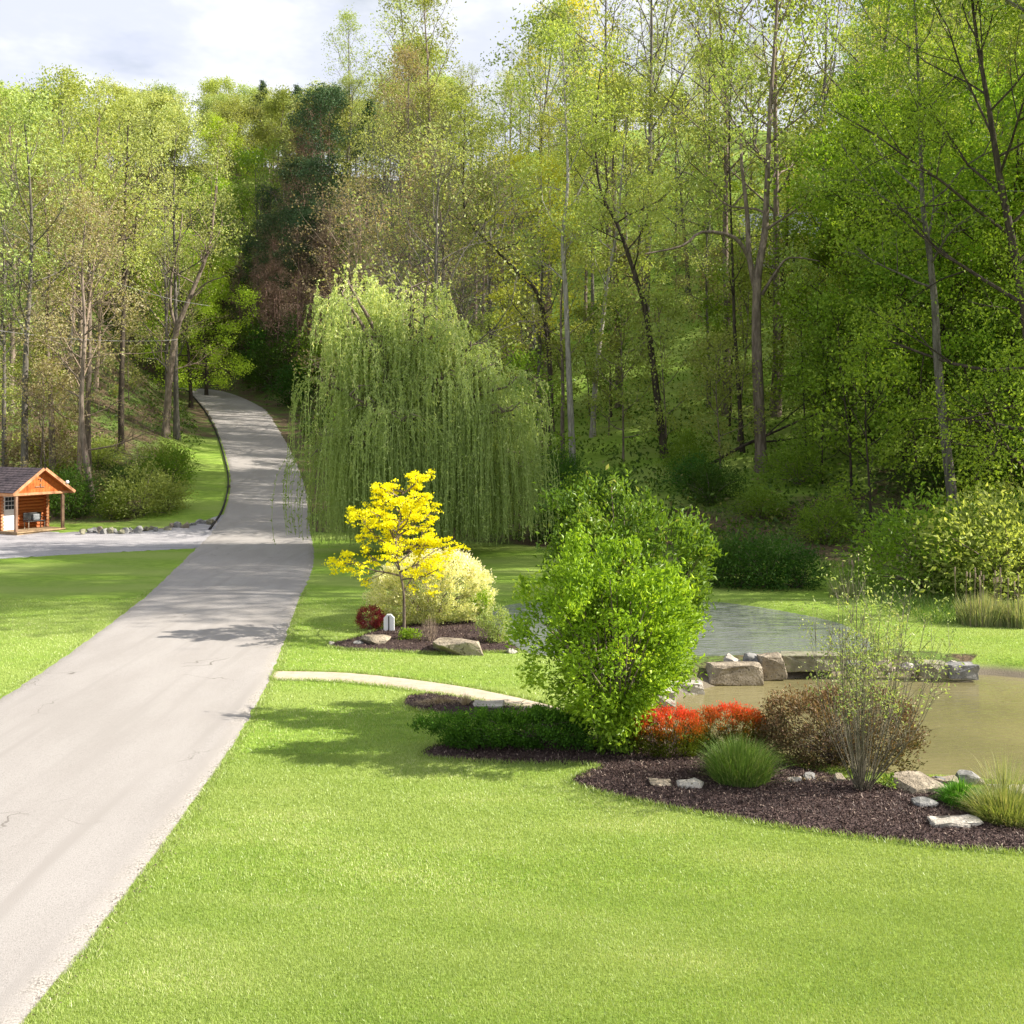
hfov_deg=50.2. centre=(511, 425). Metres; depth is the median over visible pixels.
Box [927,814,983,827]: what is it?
stone slab
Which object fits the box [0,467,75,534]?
log cabin
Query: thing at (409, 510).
yellow tree
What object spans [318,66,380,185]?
bare tree
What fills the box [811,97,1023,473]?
leafy tree
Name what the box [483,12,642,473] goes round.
lit trunk tree
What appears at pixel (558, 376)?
sapling tree
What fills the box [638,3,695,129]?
bare tree
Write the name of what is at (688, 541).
tall shrub
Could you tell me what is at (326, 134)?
pine tree
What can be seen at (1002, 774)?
ornamental grass
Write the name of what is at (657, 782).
stone slab
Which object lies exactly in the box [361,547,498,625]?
variegated bush
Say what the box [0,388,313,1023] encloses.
driveway
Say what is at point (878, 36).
spring tree
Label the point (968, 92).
triple tree
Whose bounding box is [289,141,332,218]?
pine tree
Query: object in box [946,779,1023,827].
ornamental grass
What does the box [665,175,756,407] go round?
spring tree
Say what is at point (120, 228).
round tree
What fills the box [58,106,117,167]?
round tree
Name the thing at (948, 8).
spring tree
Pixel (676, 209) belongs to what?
bare tree
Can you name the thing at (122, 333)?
straight tree
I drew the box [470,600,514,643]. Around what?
leafy shrub
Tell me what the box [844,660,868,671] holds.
boulder
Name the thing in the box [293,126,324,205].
pine tree
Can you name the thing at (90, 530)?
boulder
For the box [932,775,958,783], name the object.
stone slab
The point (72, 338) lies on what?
overhead wire
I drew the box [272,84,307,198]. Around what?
conifer tree
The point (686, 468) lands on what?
wood edge shrub
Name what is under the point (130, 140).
round tree
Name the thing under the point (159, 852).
edge litter
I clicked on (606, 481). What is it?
wood edge shrub
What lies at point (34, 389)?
sapling tree
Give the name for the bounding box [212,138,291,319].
spring tree
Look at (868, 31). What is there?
spring tree
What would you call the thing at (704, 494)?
wood edge shrub
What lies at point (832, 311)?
sapling tree
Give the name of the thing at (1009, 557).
wood edge shrub
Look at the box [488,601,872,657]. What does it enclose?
pond water
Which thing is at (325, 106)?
pine tree
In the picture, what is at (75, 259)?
bare tree
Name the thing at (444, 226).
bare tree
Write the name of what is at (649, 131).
bare tree
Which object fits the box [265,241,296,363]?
pine tree
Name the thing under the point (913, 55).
spring tree
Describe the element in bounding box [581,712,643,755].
ground shrub
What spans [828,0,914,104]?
spring tree
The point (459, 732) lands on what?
hedge
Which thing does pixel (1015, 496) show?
wood edge shrub
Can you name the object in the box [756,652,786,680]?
boulder
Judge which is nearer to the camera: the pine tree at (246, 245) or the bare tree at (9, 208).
the bare tree at (9, 208)
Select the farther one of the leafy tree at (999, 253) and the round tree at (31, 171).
the round tree at (31, 171)
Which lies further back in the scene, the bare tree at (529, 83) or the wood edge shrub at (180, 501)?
the bare tree at (529, 83)
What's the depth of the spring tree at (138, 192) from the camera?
148.16 m
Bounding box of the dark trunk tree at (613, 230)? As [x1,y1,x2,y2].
[536,65,669,407]
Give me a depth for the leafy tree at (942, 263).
75.17 m
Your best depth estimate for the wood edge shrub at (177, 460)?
81.42 m
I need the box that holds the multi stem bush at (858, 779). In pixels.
[798,545,970,790]
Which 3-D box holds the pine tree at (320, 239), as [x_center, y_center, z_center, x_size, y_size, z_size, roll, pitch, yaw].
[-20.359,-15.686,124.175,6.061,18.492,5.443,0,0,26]
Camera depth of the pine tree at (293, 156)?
150.67 m
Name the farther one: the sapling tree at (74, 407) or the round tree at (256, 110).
the round tree at (256, 110)
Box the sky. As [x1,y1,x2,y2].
[0,0,994,179]
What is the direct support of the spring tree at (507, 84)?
on the ground at (110, 576)
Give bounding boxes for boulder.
[79,529,85,534]
[86,528,93,532]
[99,528,106,533]
[107,527,113,533]
[122,527,130,532]
[133,526,142,532]
[173,521,181,527]
[181,522,188,527]
[195,519,205,523]
[206,519,213,524]
[353,640,363,643]
[360,634,390,643]
[433,637,483,655]
[506,648,517,653]
[676,778,703,788]
[723,653,740,661]
[743,652,758,661]
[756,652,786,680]
[787,776,800,781]
[803,772,814,779]
[834,773,845,781]
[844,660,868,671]
[873,660,895,672]
[888,771,946,793]
[898,662,916,672]
[911,796,938,807]
[914,660,948,677]
[946,661,979,679]
[955,770,980,784]
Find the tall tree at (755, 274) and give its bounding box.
[644,0,874,472]
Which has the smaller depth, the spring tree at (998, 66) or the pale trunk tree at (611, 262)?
the pale trunk tree at (611, 262)
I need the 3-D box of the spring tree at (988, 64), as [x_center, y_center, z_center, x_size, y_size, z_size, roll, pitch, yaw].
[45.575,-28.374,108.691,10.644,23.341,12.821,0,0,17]
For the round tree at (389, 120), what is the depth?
176.71 m
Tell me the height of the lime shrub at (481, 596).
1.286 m
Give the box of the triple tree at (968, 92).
[908,60,1023,434]
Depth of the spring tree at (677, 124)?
100.09 m
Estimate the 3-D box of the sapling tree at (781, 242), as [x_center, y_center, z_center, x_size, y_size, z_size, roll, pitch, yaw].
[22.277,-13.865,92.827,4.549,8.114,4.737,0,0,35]
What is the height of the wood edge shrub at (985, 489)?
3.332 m
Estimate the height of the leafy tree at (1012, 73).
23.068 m
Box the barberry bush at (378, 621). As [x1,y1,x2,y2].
[354,604,385,630]
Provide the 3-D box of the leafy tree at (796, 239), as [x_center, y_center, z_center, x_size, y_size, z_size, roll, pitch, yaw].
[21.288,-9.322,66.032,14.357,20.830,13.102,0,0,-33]
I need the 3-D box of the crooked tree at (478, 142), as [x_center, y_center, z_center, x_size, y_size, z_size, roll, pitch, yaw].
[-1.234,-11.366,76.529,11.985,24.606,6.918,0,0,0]
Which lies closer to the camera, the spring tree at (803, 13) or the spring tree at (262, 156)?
the spring tree at (803, 13)
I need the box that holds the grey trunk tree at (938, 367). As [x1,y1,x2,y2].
[801,0,1023,521]
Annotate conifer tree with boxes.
[249,79,272,165]
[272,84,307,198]
[331,99,398,230]
[394,109,448,220]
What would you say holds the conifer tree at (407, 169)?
on the ground at (110, 576)
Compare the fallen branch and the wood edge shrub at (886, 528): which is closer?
the wood edge shrub at (886, 528)
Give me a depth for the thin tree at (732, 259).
66.09 m
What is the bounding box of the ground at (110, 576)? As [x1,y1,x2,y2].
[0,128,1023,1023]
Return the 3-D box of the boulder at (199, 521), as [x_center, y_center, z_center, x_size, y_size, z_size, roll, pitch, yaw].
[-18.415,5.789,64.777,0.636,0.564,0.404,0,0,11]
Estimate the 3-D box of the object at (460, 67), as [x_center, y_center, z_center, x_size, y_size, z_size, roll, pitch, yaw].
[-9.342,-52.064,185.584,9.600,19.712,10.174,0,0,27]
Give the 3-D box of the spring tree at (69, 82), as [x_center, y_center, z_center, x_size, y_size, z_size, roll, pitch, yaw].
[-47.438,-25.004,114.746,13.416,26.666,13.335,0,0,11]
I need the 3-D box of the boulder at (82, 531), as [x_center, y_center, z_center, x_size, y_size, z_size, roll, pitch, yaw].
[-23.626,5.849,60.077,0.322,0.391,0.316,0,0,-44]
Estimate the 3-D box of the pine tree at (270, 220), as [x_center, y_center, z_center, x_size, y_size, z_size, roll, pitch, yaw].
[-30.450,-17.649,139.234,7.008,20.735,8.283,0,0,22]
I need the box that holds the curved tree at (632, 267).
[535,30,690,458]
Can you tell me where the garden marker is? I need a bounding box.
[384,614,393,630]
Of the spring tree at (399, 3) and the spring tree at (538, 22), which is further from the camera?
the spring tree at (399, 3)
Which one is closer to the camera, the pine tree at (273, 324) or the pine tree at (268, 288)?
the pine tree at (273, 324)
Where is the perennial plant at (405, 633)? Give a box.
[396,627,424,639]
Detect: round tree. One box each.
[0,82,63,247]
[0,94,60,268]
[0,100,51,234]
[0,146,96,308]
[15,126,65,267]
[30,132,117,288]
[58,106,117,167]
[68,103,143,193]
[74,108,138,186]
[77,188,180,347]
[84,73,144,162]
[95,228,190,360]
[102,90,155,197]
[120,83,197,221]
[124,86,151,140]
[125,124,186,209]
[134,109,198,174]
[137,111,202,201]
[141,79,195,127]
[160,207,214,303]
[188,75,237,142]
[188,109,249,184]
[190,92,243,149]
[192,91,231,139]
[198,175,282,309]
[203,96,250,181]
[206,100,274,184]
[228,80,260,144]
[240,84,313,185]
[241,84,275,152]
[245,95,289,184]
[251,110,282,180]
[264,84,365,203]
[316,79,356,168]
[324,97,377,165]
[335,92,375,177]
[361,90,433,178]
[365,69,403,134]
[381,79,443,165]
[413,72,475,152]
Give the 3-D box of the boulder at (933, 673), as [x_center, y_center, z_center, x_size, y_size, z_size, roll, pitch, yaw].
[10.532,6.109,27.467,0.791,0.405,0.511,0,0,0]
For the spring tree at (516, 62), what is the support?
on the ground at (110, 576)
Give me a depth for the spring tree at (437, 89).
126.93 m
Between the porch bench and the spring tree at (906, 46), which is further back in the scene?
the spring tree at (906, 46)
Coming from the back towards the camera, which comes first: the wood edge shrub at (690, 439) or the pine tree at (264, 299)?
the pine tree at (264, 299)
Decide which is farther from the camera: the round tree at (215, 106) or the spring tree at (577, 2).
the round tree at (215, 106)
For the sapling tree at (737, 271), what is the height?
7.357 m
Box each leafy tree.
[126,220,263,407]
[148,247,235,382]
[154,250,265,394]
[166,167,255,331]
[181,112,263,243]
[739,108,983,442]
[751,81,1023,462]
[762,219,926,438]
[789,0,1023,521]
[799,129,1014,437]
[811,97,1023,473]
[835,65,1023,470]
[836,169,1023,487]
[844,157,1004,348]
[897,137,1023,449]
[948,133,1023,363]
[956,46,1023,273]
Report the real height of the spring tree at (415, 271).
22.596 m
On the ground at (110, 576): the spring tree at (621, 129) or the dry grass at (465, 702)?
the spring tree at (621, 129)
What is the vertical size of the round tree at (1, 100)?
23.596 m
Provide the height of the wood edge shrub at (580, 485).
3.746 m
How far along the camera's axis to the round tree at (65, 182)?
128.42 m
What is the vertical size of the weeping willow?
13.655 m
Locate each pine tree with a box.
[223,253,253,361]
[235,233,271,349]
[244,228,278,359]
[245,253,281,360]
[246,209,272,306]
[248,183,286,279]
[248,208,295,361]
[253,237,289,364]
[255,229,284,347]
[258,239,286,369]
[261,240,296,380]
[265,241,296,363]
[267,175,302,285]
[267,222,303,342]
[268,151,329,324]
[269,234,328,391]
[271,202,322,345]
[274,198,311,317]
[274,223,320,373]
[275,257,310,357]
[276,201,335,332]
[279,126,309,201]
[280,134,314,204]
[283,205,337,330]
[284,203,304,311]
[286,81,353,287]
[289,108,336,236]
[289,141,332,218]
[290,159,316,294]
[291,149,353,327]
[292,238,326,372]
[293,124,327,234]
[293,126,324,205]
[295,216,338,338]
[296,205,334,308]
[297,232,333,355]
[302,87,357,240]
[305,209,357,333]
[308,175,354,317]
[308,229,338,334]
[309,216,340,314]
[314,125,341,243]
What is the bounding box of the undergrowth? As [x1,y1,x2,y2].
[0,156,1023,563]
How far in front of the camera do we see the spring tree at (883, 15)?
93.16 m
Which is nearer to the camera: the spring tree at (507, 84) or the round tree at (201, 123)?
the spring tree at (507, 84)
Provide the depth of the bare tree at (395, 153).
102.07 m
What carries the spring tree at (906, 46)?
on the ground at (110, 576)
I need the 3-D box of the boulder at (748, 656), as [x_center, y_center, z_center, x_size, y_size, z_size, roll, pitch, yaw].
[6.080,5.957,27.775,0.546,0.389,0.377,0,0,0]
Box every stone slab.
[473,700,504,708]
[648,778,671,786]
[652,686,675,706]
[671,680,704,694]
[706,661,763,685]
[780,650,844,671]
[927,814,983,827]
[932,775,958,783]
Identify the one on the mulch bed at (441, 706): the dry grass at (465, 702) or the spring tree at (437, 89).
the dry grass at (465, 702)
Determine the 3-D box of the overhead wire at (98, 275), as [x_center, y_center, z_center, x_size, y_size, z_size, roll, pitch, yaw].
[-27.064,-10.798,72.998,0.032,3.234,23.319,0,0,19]
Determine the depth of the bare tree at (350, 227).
91.01 m
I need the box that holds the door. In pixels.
[3,496,13,529]
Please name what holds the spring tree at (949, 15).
on the ground at (110, 576)
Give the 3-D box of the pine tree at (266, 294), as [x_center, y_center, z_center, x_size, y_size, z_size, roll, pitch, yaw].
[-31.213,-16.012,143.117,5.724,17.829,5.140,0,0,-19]
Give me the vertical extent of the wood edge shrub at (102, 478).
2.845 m
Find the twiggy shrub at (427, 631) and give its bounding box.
[420,616,437,641]
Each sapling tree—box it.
[0,328,93,480]
[0,332,29,454]
[0,357,90,467]
[0,364,19,417]
[44,375,84,441]
[101,311,152,399]
[406,275,438,318]
[453,316,481,375]
[469,311,535,399]
[473,281,545,411]
[495,248,549,350]
[498,340,581,506]
[525,326,579,410]
[545,335,581,406]
[554,299,613,411]
[575,278,676,461]
[575,286,647,416]
[575,326,641,435]
[577,232,667,381]
[624,275,711,439]
[654,228,700,310]
[678,260,778,426]
[678,325,778,476]
[679,234,722,301]
[680,243,751,381]
[680,249,810,441]
[694,178,759,300]
[697,189,781,323]
[713,223,736,274]
[720,241,749,314]
[751,221,795,305]
[766,233,829,460]
[767,277,878,472]
[772,232,851,386]
[773,333,865,485]
[787,279,912,490]
[791,208,838,286]
[792,200,845,359]
[806,326,953,534]
[829,250,892,366]
[834,246,1000,497]
[922,275,1023,490]
[932,308,1023,488]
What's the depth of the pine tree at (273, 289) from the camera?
138.13 m
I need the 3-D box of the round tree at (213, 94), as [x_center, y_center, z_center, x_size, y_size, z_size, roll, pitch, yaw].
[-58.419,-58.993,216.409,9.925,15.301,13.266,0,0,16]
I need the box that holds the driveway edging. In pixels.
[186,390,228,529]
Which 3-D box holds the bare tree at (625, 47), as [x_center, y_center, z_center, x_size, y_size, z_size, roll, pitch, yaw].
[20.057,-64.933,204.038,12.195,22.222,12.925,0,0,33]
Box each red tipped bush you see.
[627,702,708,758]
[691,698,768,750]
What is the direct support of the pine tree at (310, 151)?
on the ground at (110, 576)
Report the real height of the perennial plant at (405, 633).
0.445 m
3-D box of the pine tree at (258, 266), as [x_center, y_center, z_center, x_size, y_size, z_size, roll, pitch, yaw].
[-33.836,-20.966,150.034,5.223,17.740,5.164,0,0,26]
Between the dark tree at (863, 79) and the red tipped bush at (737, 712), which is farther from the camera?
the dark tree at (863, 79)
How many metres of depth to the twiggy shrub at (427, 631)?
29.93 m
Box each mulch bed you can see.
[333,620,520,652]
[404,694,558,726]
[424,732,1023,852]
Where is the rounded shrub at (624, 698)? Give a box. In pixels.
[494,522,714,755]
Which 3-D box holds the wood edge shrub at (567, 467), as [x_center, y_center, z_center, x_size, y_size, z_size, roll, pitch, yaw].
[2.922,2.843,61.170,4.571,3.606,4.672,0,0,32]
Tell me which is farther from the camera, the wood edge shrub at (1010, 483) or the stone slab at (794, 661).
the wood edge shrub at (1010, 483)
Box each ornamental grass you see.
[677,730,808,787]
[705,729,721,747]
[929,774,986,808]
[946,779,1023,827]
[964,748,1023,795]
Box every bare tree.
[0,130,119,361]
[0,152,26,329]
[0,171,60,384]
[0,185,182,474]
[0,196,70,415]
[20,94,120,293]
[21,124,164,391]
[24,148,130,337]
[101,176,235,374]
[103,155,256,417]
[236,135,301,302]
[279,183,426,386]
[283,166,432,359]
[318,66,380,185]
[324,102,559,468]
[325,108,482,305]
[327,98,431,286]
[336,111,404,264]
[341,64,412,201]
[357,81,524,307]
[367,168,521,350]
[393,131,580,364]
[401,108,477,246]
[406,173,525,370]
[431,75,481,190]
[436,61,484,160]
[454,60,497,164]
[483,63,528,153]
[495,0,735,321]
[501,39,556,151]
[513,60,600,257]
[521,0,733,288]
[528,53,561,136]
[539,44,590,151]
[575,0,797,290]
[591,14,649,129]
[625,79,730,260]
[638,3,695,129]
[662,26,716,123]
[684,0,901,299]
[691,49,803,207]
[734,19,786,147]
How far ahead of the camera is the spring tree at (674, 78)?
128.69 m
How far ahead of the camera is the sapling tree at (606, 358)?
67.23 m
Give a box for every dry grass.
[415,694,470,705]
[459,692,474,704]
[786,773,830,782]
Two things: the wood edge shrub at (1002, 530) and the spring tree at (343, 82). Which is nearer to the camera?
the wood edge shrub at (1002, 530)
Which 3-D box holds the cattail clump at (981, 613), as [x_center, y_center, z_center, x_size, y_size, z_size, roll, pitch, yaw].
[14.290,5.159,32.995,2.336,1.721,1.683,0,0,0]
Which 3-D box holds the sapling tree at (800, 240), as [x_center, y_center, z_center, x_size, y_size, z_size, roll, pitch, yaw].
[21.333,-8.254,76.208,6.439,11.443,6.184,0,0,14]
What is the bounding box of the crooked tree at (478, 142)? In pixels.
[412,85,578,433]
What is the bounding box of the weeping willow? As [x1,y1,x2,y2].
[269,263,559,553]
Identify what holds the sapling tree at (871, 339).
on the ground at (110, 576)
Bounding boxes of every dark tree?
[736,135,819,380]
[817,59,898,290]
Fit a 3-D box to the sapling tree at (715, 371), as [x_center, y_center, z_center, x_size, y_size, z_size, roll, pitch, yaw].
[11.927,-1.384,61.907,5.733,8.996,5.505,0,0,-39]
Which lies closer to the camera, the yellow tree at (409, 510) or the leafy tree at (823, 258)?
the yellow tree at (409, 510)
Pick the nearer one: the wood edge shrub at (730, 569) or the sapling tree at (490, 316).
the wood edge shrub at (730, 569)
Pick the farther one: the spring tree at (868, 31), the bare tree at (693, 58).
the bare tree at (693, 58)
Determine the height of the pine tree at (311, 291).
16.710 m
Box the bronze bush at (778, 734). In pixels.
[750,678,934,774]
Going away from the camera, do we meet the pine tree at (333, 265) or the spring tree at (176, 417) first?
the spring tree at (176, 417)
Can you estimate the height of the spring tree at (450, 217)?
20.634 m
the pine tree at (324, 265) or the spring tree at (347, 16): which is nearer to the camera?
the pine tree at (324, 265)
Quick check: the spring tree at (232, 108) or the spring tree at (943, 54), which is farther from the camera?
the spring tree at (232, 108)
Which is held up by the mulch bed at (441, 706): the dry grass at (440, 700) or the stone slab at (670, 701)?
the dry grass at (440, 700)
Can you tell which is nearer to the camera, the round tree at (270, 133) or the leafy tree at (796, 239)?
the leafy tree at (796, 239)
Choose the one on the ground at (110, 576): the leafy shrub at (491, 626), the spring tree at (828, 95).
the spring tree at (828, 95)
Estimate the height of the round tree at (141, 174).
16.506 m
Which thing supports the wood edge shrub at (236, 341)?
on the ground at (110, 576)
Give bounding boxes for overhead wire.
[0,227,208,305]
[0,330,166,340]
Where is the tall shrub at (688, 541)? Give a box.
[532,461,728,700]
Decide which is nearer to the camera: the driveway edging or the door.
the door
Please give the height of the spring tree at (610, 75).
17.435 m
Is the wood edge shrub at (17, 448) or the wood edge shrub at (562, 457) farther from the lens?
the wood edge shrub at (17, 448)
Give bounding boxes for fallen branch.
[711,397,841,463]
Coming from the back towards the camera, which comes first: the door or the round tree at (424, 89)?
the round tree at (424, 89)
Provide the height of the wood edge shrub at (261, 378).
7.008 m
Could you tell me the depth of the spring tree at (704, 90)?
133.44 m
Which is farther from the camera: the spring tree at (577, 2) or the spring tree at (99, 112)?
the spring tree at (577, 2)
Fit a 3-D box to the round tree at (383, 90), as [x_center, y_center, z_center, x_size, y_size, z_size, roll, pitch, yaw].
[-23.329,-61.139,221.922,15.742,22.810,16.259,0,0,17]
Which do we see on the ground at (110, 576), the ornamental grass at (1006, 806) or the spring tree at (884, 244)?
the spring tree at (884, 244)
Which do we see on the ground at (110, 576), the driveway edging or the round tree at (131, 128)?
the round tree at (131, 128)
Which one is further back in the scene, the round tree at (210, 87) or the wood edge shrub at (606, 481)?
the round tree at (210, 87)
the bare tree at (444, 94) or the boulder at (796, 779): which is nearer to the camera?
the boulder at (796, 779)
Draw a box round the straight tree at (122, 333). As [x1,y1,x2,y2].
[71,87,194,453]
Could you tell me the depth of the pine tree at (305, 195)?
143.95 m
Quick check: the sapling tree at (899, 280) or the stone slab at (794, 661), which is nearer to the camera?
the stone slab at (794, 661)
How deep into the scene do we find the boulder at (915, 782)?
17.78 m
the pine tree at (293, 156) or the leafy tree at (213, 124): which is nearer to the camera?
the pine tree at (293, 156)
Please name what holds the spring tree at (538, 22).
on the ground at (110, 576)
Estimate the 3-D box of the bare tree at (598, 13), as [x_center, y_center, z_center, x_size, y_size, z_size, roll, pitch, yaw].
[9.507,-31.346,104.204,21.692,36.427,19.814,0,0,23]
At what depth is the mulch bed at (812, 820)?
17.32 m
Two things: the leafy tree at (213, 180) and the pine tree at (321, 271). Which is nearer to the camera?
the pine tree at (321, 271)
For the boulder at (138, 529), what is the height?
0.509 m
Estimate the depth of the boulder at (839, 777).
18.14 m
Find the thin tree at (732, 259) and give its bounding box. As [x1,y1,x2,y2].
[653,25,808,452]
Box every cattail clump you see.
[825,557,861,598]
[950,567,1017,627]
[995,572,1023,628]
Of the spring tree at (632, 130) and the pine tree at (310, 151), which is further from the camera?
the pine tree at (310, 151)
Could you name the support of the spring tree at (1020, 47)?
on the ground at (110, 576)
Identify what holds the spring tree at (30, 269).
on the ground at (110, 576)
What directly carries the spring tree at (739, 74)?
on the ground at (110, 576)
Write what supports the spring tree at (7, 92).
on the ground at (110, 576)
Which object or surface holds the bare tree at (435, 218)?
on the ground at (110, 576)
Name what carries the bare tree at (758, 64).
on the ground at (110, 576)
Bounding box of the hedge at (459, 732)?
[407,701,597,753]
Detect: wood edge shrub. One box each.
[0,417,82,473]
[32,457,81,505]
[49,456,109,519]
[55,431,129,467]
[68,463,112,505]
[85,484,132,520]
[93,452,183,518]
[97,457,148,499]
[126,431,196,473]
[128,441,203,485]
[130,468,197,513]
[153,450,196,469]
[213,311,258,359]
[232,304,272,348]
[232,343,269,381]
[236,336,292,390]
[240,314,291,360]
[256,352,319,405]
[263,326,324,381]
[276,298,326,348]
[288,312,345,377]
[518,467,615,539]
[532,445,606,501]
[533,465,630,535]
[539,444,584,479]
[585,462,643,513]
[651,446,728,496]
[653,417,721,482]
[671,454,752,505]
[683,531,749,588]
[706,524,785,591]
[719,478,797,521]
[722,522,817,591]
[744,434,834,487]
[749,536,830,590]
[786,487,863,544]
[829,474,1009,597]
[888,453,975,497]
[889,482,1023,599]
[905,466,1023,604]
[922,466,1023,525]
[955,430,1023,498]
[955,432,1005,484]
[959,487,1023,562]
[970,449,1023,495]
[981,473,1023,515]
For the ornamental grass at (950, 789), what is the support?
on the mulch bed at (812, 820)
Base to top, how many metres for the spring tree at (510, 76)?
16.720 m
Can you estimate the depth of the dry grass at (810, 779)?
18.24 m
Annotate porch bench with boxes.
[23,512,45,528]
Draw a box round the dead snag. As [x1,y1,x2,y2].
[530,276,535,349]
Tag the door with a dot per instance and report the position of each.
(8, 503)
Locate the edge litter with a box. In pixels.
[32,629,294,1023]
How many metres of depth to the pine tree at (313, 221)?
126.68 m
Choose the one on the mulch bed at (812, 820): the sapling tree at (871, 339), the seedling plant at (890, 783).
the seedling plant at (890, 783)
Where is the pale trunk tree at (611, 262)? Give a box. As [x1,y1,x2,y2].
[551,65,688,437]
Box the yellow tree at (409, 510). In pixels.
[324,469,469,630]
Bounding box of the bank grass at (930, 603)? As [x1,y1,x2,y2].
[650,556,1022,623]
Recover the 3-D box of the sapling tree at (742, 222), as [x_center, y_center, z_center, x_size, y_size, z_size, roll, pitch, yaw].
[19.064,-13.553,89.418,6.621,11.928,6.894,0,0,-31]
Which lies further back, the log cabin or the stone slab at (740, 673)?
the log cabin
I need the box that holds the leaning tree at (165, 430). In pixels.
[144,114,241,438]
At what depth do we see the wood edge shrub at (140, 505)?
66.76 m
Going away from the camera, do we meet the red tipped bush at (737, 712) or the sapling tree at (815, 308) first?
the red tipped bush at (737, 712)
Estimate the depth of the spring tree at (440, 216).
73.34 m
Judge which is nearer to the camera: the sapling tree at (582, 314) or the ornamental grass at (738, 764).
the ornamental grass at (738, 764)
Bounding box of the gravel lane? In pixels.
[0,514,223,558]
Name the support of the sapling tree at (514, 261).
on the ground at (110, 576)
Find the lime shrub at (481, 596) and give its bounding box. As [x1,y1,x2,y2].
[468,585,493,619]
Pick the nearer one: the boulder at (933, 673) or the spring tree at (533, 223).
the boulder at (933, 673)
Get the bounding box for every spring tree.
[0,62,126,314]
[0,73,84,415]
[0,84,124,466]
[0,173,61,466]
[3,120,169,463]
[16,73,193,480]
[16,145,119,412]
[20,72,115,209]
[85,167,151,329]
[108,78,241,439]
[193,91,263,193]
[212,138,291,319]
[280,76,343,162]
[316,4,377,190]
[325,67,369,162]
[340,0,449,225]
[342,29,477,238]
[349,139,516,340]
[350,111,443,295]
[353,33,453,312]
[354,150,484,335]
[365,37,437,158]
[377,48,450,156]
[378,0,494,272]
[385,70,489,264]
[405,158,487,304]
[438,120,524,322]
[445,104,529,334]
[449,142,593,431]
[473,0,612,286]
[476,72,545,254]
[486,68,528,171]
[501,0,640,239]
[501,162,579,352]
[504,53,541,153]
[504,216,633,463]
[512,31,562,153]
[513,106,579,296]
[535,98,665,344]
[546,35,598,182]
[552,85,634,319]
[569,69,647,207]
[595,169,687,350]
[600,57,635,188]
[601,0,817,414]
[603,75,669,239]
[616,19,707,207]
[624,73,731,292]
[637,54,685,151]
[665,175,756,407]
[669,36,729,229]
[671,44,735,198]
[673,0,903,417]
[686,9,746,125]
[711,43,753,129]
[732,40,778,125]
[737,0,1012,358]
[758,73,870,187]
[803,66,850,179]
[812,93,856,264]
[818,0,1023,430]
[820,23,873,111]
[820,147,963,343]
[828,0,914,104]
[830,0,924,82]
[833,35,882,110]
[838,0,914,91]
[839,0,973,127]
[845,1,921,96]
[862,20,973,125]
[869,13,933,98]
[893,11,1003,234]
[899,1,981,71]
[904,1,983,53]
[924,23,1004,268]
[927,1,1023,146]
[934,26,1022,146]
[937,0,1022,142]
[941,0,1023,50]
[972,42,1022,146]
[974,24,1023,229]
[981,34,1023,204]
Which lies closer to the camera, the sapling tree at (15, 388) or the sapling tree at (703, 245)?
the sapling tree at (15, 388)
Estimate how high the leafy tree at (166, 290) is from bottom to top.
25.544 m
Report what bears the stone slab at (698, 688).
on the pond water at (983, 715)
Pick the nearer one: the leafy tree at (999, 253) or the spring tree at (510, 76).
the leafy tree at (999, 253)
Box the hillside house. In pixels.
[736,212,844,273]
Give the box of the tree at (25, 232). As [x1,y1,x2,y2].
[0,166,95,472]
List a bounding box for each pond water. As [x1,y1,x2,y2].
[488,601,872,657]
[662,672,1023,780]
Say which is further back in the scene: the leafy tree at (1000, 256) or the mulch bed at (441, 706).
the leafy tree at (1000, 256)
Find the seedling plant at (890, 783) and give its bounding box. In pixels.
[880,771,897,790]
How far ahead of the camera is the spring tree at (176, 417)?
93.58 m
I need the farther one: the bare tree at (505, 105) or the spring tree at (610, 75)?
the bare tree at (505, 105)
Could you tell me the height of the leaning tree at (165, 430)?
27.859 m
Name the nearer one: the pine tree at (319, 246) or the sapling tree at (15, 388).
the sapling tree at (15, 388)
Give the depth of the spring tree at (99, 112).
75.55 m
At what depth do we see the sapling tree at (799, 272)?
62.91 m
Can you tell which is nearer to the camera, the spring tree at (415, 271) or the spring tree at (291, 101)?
the spring tree at (415, 271)
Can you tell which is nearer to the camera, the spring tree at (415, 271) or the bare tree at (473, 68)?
the spring tree at (415, 271)
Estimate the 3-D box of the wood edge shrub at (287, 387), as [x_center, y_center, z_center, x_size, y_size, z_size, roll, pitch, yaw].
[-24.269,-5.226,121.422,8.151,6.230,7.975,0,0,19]
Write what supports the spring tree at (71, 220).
on the ground at (110, 576)
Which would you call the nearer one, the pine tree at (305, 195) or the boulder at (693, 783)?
the boulder at (693, 783)
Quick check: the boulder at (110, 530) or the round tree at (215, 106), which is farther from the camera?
the round tree at (215, 106)
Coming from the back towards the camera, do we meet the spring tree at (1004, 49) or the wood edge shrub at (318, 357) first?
the wood edge shrub at (318, 357)
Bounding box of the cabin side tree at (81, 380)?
[15,182,159,510]
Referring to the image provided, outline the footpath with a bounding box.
[272,671,670,730]

